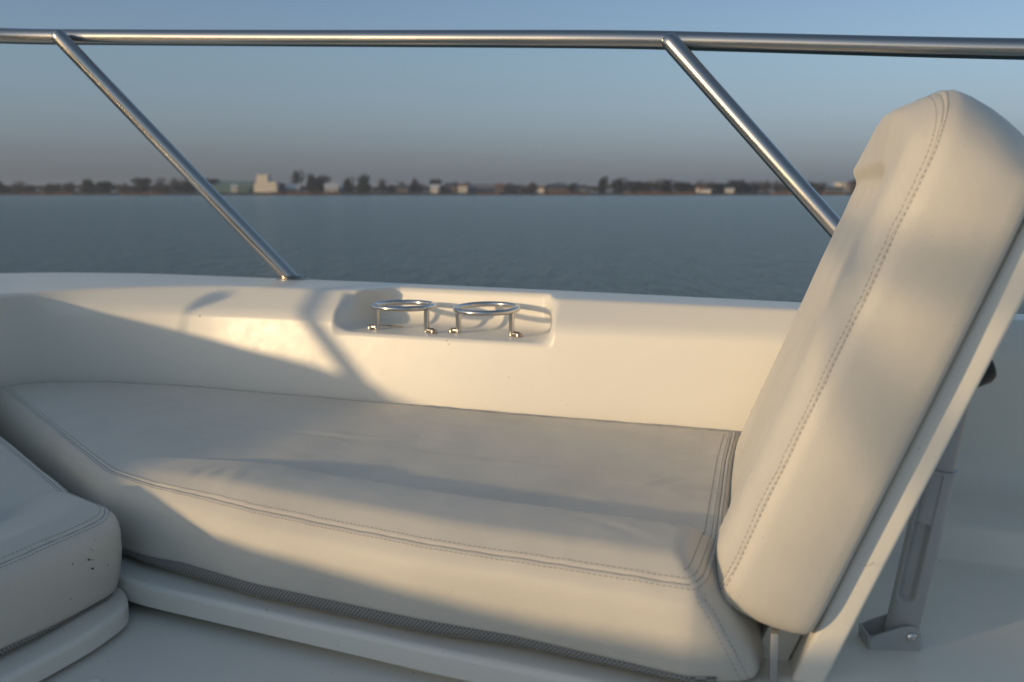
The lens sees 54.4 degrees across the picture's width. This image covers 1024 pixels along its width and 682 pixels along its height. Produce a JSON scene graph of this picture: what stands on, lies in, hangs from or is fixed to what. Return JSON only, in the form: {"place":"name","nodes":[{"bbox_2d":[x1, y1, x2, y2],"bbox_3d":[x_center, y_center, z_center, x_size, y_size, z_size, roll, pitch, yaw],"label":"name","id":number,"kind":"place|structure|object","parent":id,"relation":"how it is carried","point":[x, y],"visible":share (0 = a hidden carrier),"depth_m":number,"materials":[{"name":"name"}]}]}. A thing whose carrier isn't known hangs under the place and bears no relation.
{"place":"outdoors","nodes":[
{"label":"outdoors","id":0,"kind":"place"},
{"bbox_2d":[0,192,851,194],"bbox_3d":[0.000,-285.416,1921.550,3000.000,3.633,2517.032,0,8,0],"label":"bank","id":1,"kind":"structure","parent":0,"point":[374,193],"depth_m":688.75,"materials":[{"name":"soil"}]},
{"bbox_2d":[0,181,5,191],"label":"tree","id":2,"kind":"object","parent":1,"relation":"on","point":[2,185],"visible":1,"depth_m":710.25,"materials":[{"name":"green plant"}]},
{"bbox_2d":[0,186,12,192],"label":"tree","id":3,"kind":"object","parent":1,"relation":"on","point":[5,189],"visible":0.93,"depth_m":714.90,"materials":[{"name":"green plant"}]},
{"bbox_2d":[7,181,29,192],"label":"tree","id":4,"kind":"object","parent":1,"relation":"on","point":[19,186],"visible":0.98,"depth_m":700.60,"materials":[{"name":"green plant"}]},
{"bbox_2d":[11,184,35,192],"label":"tree","id":5,"kind":"object","parent":1,"relation":"on","point":[30,188],"visible":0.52,"depth_m":716.63,"materials":[{"name":"green plant"}]},
{"bbox_2d":[41,183,61,191],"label":"tree","id":6,"kind":"object","parent":1,"relation":"on","point":[48,187],"visible":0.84,"depth_m":716.32,"materials":[{"name":"green plant"}]},
{"bbox_2d":[53,183,60,191],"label":"tree","id":7,"kind":"object","parent":1,"relation":"on","point":[58,186],"visible":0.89,"depth_m":719.59,"materials":[{"name":"green plant"}]},
{"bbox_2d":[61,181,75,192],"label":"tree","id":8,"kind":"object","parent":1,"relation":"on","point":[66,187],"visible":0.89,"depth_m":707.59,"materials":[{"name":"green plant"}]},
{"bbox_2d":[81,178,96,192],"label":"tree","id":9,"kind":"object","parent":1,"relation":"on","point":[87,185],"visible":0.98,"depth_m":700.81,"materials":[{"name":"green plant"}]},
{"bbox_2d":[81,184,99,191],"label":"tree","id":10,"kind":"object","parent":1,"relation":"on","point":[94,186],"visible":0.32,"depth_m":722.62,"materials":[{"name":"green plant"}]},
{"bbox_2d":[96,181,115,191],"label":"tree","id":11,"kind":"object","parent":1,"relation":"on","point":[104,186],"visible":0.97,"depth_m":712.41,"materials":[{"name":"green plant"}]},
{"bbox_2d":[119,181,128,191],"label":"tree","id":12,"kind":"object","parent":1,"relation":"on","point":[124,187],"visible":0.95,"depth_m":705.11,"materials":[{"name":"green plant"}]},
{"bbox_2d":[130,186,140,191],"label":"tree","id":13,"kind":"object","parent":1,"relation":"on","point":[133,189],"visible":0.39,"depth_m":712.03,"materials":[{"name":"green plant"}]},
{"bbox_2d":[130,178,151,192],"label":"tree","id":14,"kind":"object","parent":1,"relation":"on","point":[142,184],"visible":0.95,"depth_m":702.04,"materials":[{"name":"green plant"}]},
{"bbox_2d":[155,177,167,191],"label":"tree","id":15,"kind":"object","parent":1,"relation":"on","point":[159,180],"visible":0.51,"depth_m":726.46,"materials":[{"name":"green plant"}]},
{"bbox_2d":[148,184,175,192],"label":"tree","id":16,"kind":"object","parent":1,"relation":"on","point":[160,188],"visible":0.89,"depth_m":703.88,"materials":[{"name":"green plant"}]},
{"bbox_2d":[169,177,182,192],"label":"tree","id":17,"kind":"object","parent":1,"relation":"on","point":[172,184],"visible":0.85,"depth_m":723.95,"materials":[{"name":"green plant"}]},
{"bbox_2d":[180,180,195,191],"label":"tree","id":18,"kind":"object","parent":1,"relation":"on","point":[187,186],"visible":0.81,"depth_m":717.67,"materials":[{"name":"green plant"}]},
{"bbox_2d":[206,177,219,183],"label":"tree","id":19,"kind":"object","parent":1,"relation":"on","point":[212,180],"visible":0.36,"depth_m":709.98,"materials":[{"name":"green plant"}]},
{"bbox_2d":[210,181,254,191],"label":"barn","id":20,"kind":"structure","parent":1,"relation":"on","point":[243,186],"depth_m":706.40,"materials":[{"name":"green metal"}]},
{"bbox_2d":[230,184,237,192],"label":"shed","id":21,"kind":"structure","parent":1,"relation":"on","point":[234,188],"depth_m":695.67,"materials":[{"name":"white"}]},
{"bbox_2d":[253,175,280,191],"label":"stepped building","id":22,"kind":"structure","parent":1,"relation":"on","point":[264,183],"depth_m":697.49,"materials":[{"name":"beige glass"}]},
{"bbox_2d":[278,181,285,191],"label":"tree","id":23,"kind":"object","parent":1,"relation":"on","point":[281,186],"visible":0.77,"depth_m":702.93,"materials":[{"name":"green plant"}]},
{"bbox_2d":[281,184,303,191],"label":"hall","id":24,"kind":"structure","parent":1,"relation":"on","point":[294,188],"depth_m":704.38,"materials":[{"name":"grey glass"}]},
{"bbox_2d":[289,170,304,183],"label":"tree","id":25,"kind":"object","parent":1,"relation":"on","point":[297,178],"visible":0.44,"depth_m":720.66,"materials":[{"name":"green plant"}]},
{"bbox_2d":[306,173,318,191],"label":"tree","id":26,"kind":"object","parent":1,"relation":"on","point":[311,182],"visible":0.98,"depth_m":708.98,"materials":[{"name":"green plant"}]},
{"bbox_2d":[315,175,331,191],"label":"tree","id":27,"kind":"object","parent":1,"relation":"on","point":[320,181],"visible":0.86,"depth_m":713.81,"materials":[{"name":"green plant"}]},
{"bbox_2d":[324,183,338,191],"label":"house","id":28,"kind":"structure","parent":1,"relation":"on","point":[330,187],"depth_m":699.71,"materials":[{"name":"white glass"}]},
{"bbox_2d":[338,185,345,191],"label":"house","id":29,"kind":"structure","parent":1,"relation":"on","point":[341,188],"depth_m":705.56,"materials":[{"name":"grey"}]},
{"bbox_2d":[343,177,354,191],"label":"tree","id":30,"kind":"object","parent":1,"relation":"on","point":[349,185],"visible":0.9,"depth_m":714.26,"materials":[{"name":"green plant"}]},
{"bbox_2d":[356,173,370,191],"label":"tree","id":31,"kind":"object","parent":1,"relation":"on","point":[361,186],"visible":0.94,"depth_m":702.56,"materials":[{"name":"green plant"}]},
{"bbox_2d":[378,179,386,192],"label":"tree","id":32,"kind":"object","parent":1,"relation":"on","point":[381,183],"visible":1,"depth_m":728.59,"materials":[{"name":"green plant"}]},
{"bbox_2d":[386,185,396,191],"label":"tree","id":33,"kind":"object","parent":1,"relation":"on","point":[390,188],"visible":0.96,"depth_m":752.79,"materials":[{"name":"green plant"}]},
{"bbox_2d":[396,186,411,192],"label":"house","id":34,"kind":"structure","parent":1,"relation":"on","point":[407,189],"depth_m":698.20,"materials":[{"name":"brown brick"}]},
{"bbox_2d":[410,178,419,191],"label":"tree","id":35,"kind":"object","parent":1,"relation":"on","point":[414,186],"visible":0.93,"depth_m":726.26,"materials":[{"name":"green plant"}]},
{"bbox_2d":[6,183,831,192],"bbox_3d":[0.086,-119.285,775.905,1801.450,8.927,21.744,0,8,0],"label":"woods","id":36,"kind":"object","parent":1,"relation":"on","point":[375,189],"visible":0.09,"depth_m":772.10,"materials":[{"name":"plant"}]},
{"bbox_2d":[416,183,426,192],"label":"tree","id":37,"kind":"object","parent":1,"relation":"on","point":[420,187],"visible":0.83,"depth_m":735.53,"materials":[{"name":"green plant"}]},
{"bbox_2d":[16,192,845,194],"bbox_3d":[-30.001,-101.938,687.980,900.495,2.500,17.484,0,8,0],"label":"reeds","id":38,"kind":"object","parent":1,"relation":"on","point":[478,193],"visible":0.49,"depth_m":687.38,"materials":[{"name":"brown plant"}]},
{"bbox_2d":[430,184,439,192],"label":"cottage","id":39,"kind":"structure","parent":1,"relation":"on","point":[434,188],"depth_m":694.95,"materials":[{"name":"white"}]},
{"bbox_2d":[429,179,442,184],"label":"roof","id":40,"kind":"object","parent":1,"relation":"on","point":[437,181],"visible":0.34,"depth_m":717.75,"materials":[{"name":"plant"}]},
{"bbox_2d":[443,183,457,192],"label":"house","id":41,"kind":"structure","parent":1,"relation":"on","point":[450,187],"depth_m":700.73,"materials":[{"name":"grey brick"}]},
{"bbox_2d":[458,183,467,192],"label":"house","id":42,"kind":"structure","parent":1,"relation":"on","point":[462,188],"depth_m":693.84,"materials":[{"name":"beige tile"}]},
{"bbox_2d":[468,184,494,192],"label":"house","id":43,"kind":"structure","parent":1,"relation":"on","point":[476,188],"depth_m":709.71,"materials":[{"name":"grey glass"}]},
{"bbox_2d":[495,184,503,192],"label":"house","id":44,"kind":"structure","parent":1,"relation":"on","point":[499,188],"depth_m":694.27,"materials":[{"name":"brown brick"}]},
{"bbox_2d":[503,183,511,192],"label":"tree","id":45,"kind":"object","parent":1,"relation":"on","point":[506,187],"visible":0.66,"depth_m":735.65,"materials":[{"name":"green plant"}]},
{"bbox_2d":[509,184,521,192],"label":"house","id":46,"kind":"structure","parent":1,"relation":"on","point":[515,188],"depth_m":701.36,"materials":[{"name":"grey brick"}]},
{"bbox_2d":[526,182,536,191],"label":"tree","id":47,"kind":"object","parent":1,"relation":"on","point":[532,185],"visible":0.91,"depth_m":730.54,"materials":[{"name":"green plant"}]},
{"bbox_2d":[538,186,544,192],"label":"house","id":48,"kind":"structure","parent":1,"relation":"on","point":[541,189],"depth_m":697.89,"materials":[{"name":"beige tile"}]},
{"bbox_2d":[546,184,566,192],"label":"house","id":49,"kind":"structure","parent":1,"relation":"on","point":[556,187],"depth_m":694.09,"materials":[{"name":"grey brick"}]},
{"bbox_2d":[567,183,577,191],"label":"tree","id":50,"kind":"object","parent":1,"relation":"on","point":[571,187],"visible":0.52,"depth_m":733.66,"materials":[{"name":"green plant"}]},
{"bbox_2d":[575,185,586,191],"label":"house","id":51,"kind":"structure","parent":1,"relation":"on","point":[580,188],"depth_m":700.61,"materials":[{"name":"stone"}]},
{"bbox_2d":[597,176,607,191],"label":"tree","id":52,"kind":"object","parent":1,"relation":"on","point":[602,183],"visible":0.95,"depth_m":706.17,"materials":[{"name":"green plant"}]},
{"bbox_2d":[611,177,629,192],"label":"tree","id":53,"kind":"object","parent":1,"relation":"on","point":[618,185],"visible":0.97,"depth_m":707.28,"materials":[{"name":"green plant"}]},
{"bbox_2d":[625,181,642,191],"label":"tree","id":54,"kind":"object","parent":1,"relation":"on","point":[634,186],"visible":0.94,"depth_m":709.85,"materials":[{"name":"green plant"}]},
{"bbox_2d":[637,180,654,191],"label":"tree","id":55,"kind":"object","parent":1,"relation":"on","point":[646,186],"visible":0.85,"depth_m":710.98,"materials":[{"name":"green plant"}]},
{"bbox_2d":[652,179,665,191],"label":"tree","id":56,"kind":"object","parent":1,"relation":"on","point":[657,185],"visible":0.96,"depth_m":711.92,"materials":[{"name":"green plant"}]},
{"bbox_2d":[659,179,674,192],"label":"tree","id":57,"kind":"object","parent":1,"relation":"on","point":[667,183],"visible":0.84,"depth_m":718.28,"materials":[{"name":"green plant"}]},
{"bbox_2d":[672,181,687,191],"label":"tree","id":58,"kind":"object","parent":1,"relation":"on","point":[680,186],"visible":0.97,"depth_m":714.08,"materials":[{"name":"green plant"}]},
{"bbox_2d":[684,182,695,192],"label":"tree","id":59,"kind":"object","parent":1,"relation":"on","point":[690,187],"visible":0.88,"depth_m":718.30,"materials":[{"name":"green plant"}]},
{"bbox_2d":[695,179,705,185],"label":"tree","id":60,"kind":"object","parent":1,"relation":"on","point":[700,183],"visible":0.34,"depth_m":726.76,"materials":[{"name":"green plant"}]},
{"bbox_2d":[696,186,706,192],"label":"house","id":61,"kind":"structure","parent":1,"relation":"on","point":[699,189],"depth_m":694.88,"materials":[{"name":"beige tile"}]},
{"bbox_2d":[701,189,711,192],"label":"house","id":62,"kind":"structure","parent":1,"relation":"on","point":[706,191],"depth_m":692.05,"materials":[{"name":"white"}]},
{"bbox_2d":[702,181,717,191],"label":"tree","id":63,"kind":"object","parent":1,"relation":"on","point":[710,185],"visible":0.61,"depth_m":702.67,"materials":[{"name":"green plant"}]},
{"bbox_2d":[715,183,731,191],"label":"tree","id":64,"kind":"object","parent":1,"relation":"on","point":[721,187],"visible":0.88,"depth_m":707.18,"materials":[{"name":"green plant"}]},
{"bbox_2d":[725,188,734,192],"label":"house","id":65,"kind":"structure","parent":1,"relation":"on","point":[729,190],"depth_m":693.90,"materials":[{"name":"white"}]},
{"bbox_2d":[727,179,742,191],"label":"tree","id":66,"kind":"object","parent":1,"relation":"on","point":[735,184],"visible":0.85,"depth_m":708.76,"materials":[{"name":"green plant"}]},
{"bbox_2d":[737,181,755,192],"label":"tree","id":67,"kind":"object","parent":1,"relation":"on","point":[746,187],"visible":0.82,"depth_m":717.91,"materials":[{"name":"green plant"}]},
{"bbox_2d":[750,181,760,192],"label":"tree","id":68,"kind":"object","parent":1,"relation":"on","point":[756,190],"visible":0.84,"depth_m":722.91,"materials":[{"name":"green plant"}]},
{"bbox_2d":[759,180,770,192],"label":"tree","id":69,"kind":"object","parent":1,"relation":"on","point":[763,185],"visible":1,"depth_m":714.55,"materials":[{"name":"green plant"}]},
{"bbox_2d":[771,179,782,191],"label":"tree","id":70,"kind":"object","parent":1,"relation":"on","point":[776,189],"visible":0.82,"depth_m":718.33,"materials":[{"name":"green plant"}]},
{"bbox_2d":[778,183,789,191],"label":"tree","id":71,"kind":"object","parent":1,"relation":"on","point":[784,187],"visible":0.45,"depth_m":705.45,"materials":[{"name":"green plant"}]},
{"bbox_2d":[807,181,817,191],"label":"tree","id":72,"kind":"object","parent":1,"relation":"on","point":[811,184],"visible":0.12,"depth_m":708.13,"materials":[{"name":"green plant"}]},
{"bbox_2d":[813,181,829,191],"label":"tree","id":73,"kind":"object","parent":1,"relation":"on","point":[819,187],"visible":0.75,"depth_m":722.87,"materials":[{"name":"green plant"}]},
{"bbox_2d":[823,187,842,191],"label":"house","id":74,"kind":"structure","parent":1,"relation":"on","point":[832,189],"depth_m":708.51,"materials":[{"name":"stone"}]},
{"bbox_2d":[834,183,851,192],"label":"apartment block","id":75,"kind":"structure","parent":1,"relation":"on","point":[845,187],"depth_m":725.65,"materials":[{"name":"beige glass"}]},
{"bbox_2d":[846,179,855,192],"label":"tree","id":76,"kind":"object","parent":1,"relation":"on","point":[852,188],"visible":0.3,"depth_m":703.49,"materials":[{"name":"green plant"}]},
{"bbox_2d":[0,195,1023,313],"bbox_3d":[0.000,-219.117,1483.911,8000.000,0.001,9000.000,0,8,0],"label":"water","id":77,"kind":"structure","parent":0,"point":[762,247],"depth_m":32.43,"materials":[{"name":"teal liquid"}]},
{"bbox_2d":[0,273,1023,681],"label":"motor boat","id":78,"kind":"object","parent":77,"relation":"on","point":[670,361],"visible":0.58,"depth_m":1.45,"materials":[{"name":"white plastic"}]},
{"bbox_2d":[0,436,121,655],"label":"bow cushion","id":79,"kind":"object","parent":78,"relation":"on","point":[60,554],"visible":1,"depth_m":1.01,"materials":[{"name":"leather"}]},
{"bbox_2d":[0,381,763,681],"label":"seat cushion","id":80,"kind":"object","parent":78,"relation":"on","point":[593,541],"visible":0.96,"depth_m":1.07,"materials":[{"name":"leather"}]},
{"bbox_2d":[367,300,436,332],"bbox_3d":[-0.181,-0.041,1.665,0.110,0.046,0.110,-4,9,-23],"label":"cup holder","id":81,"kind":"object","parent":78,"relation":"on","point":[426,306],"visible":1,"depth_m":1.64,"materials":[{"name":"silver metal"}]},
{"bbox_2d":[448,301,522,336],"bbox_3d":[-0.041,-0.035,1.622,0.110,0.048,0.110,-4,9,-23],"label":"cup holder","id":82,"kind":"object","parent":78,"relation":"on","point":[459,310],"visible":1,"depth_m":1.60,"materials":[{"name":"silver metal"}]},
{"bbox_2d":[0,28,1023,279],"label":"bow rail","id":83,"kind":"object","parent":78,"relation":"on","point":[678,46],"visible":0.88,"depth_m":1.64,"materials":[{"name":"silver metal"}]},
{"bbox_2d":[717,89,1023,681],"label":"reclining backrest","id":84,"kind":"object","parent":78,"relation":"on","point":[911,303],"visible":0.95,"depth_m":0.81,"materials":[{"name":"leather"}]},
{"bbox_2d":[858,360,996,650],"bbox_3d":[0.368,0.147,0.887,0.057,0.296,0.119,-3,9,-22],"label":"telescopic prop","id":85,"kind":"object","parent":78,"relation":"on","point":[896,626],"visible":0.62,"depth_m":0.91,"materials":[{"name":"grey metal"}]},
{"bbox_2d":[0,0,1023,191],"label":"sky","id":86,"kind":"structure","parent":0,"point":[524,116],"materials":[{"name":"blue"}]}
]}

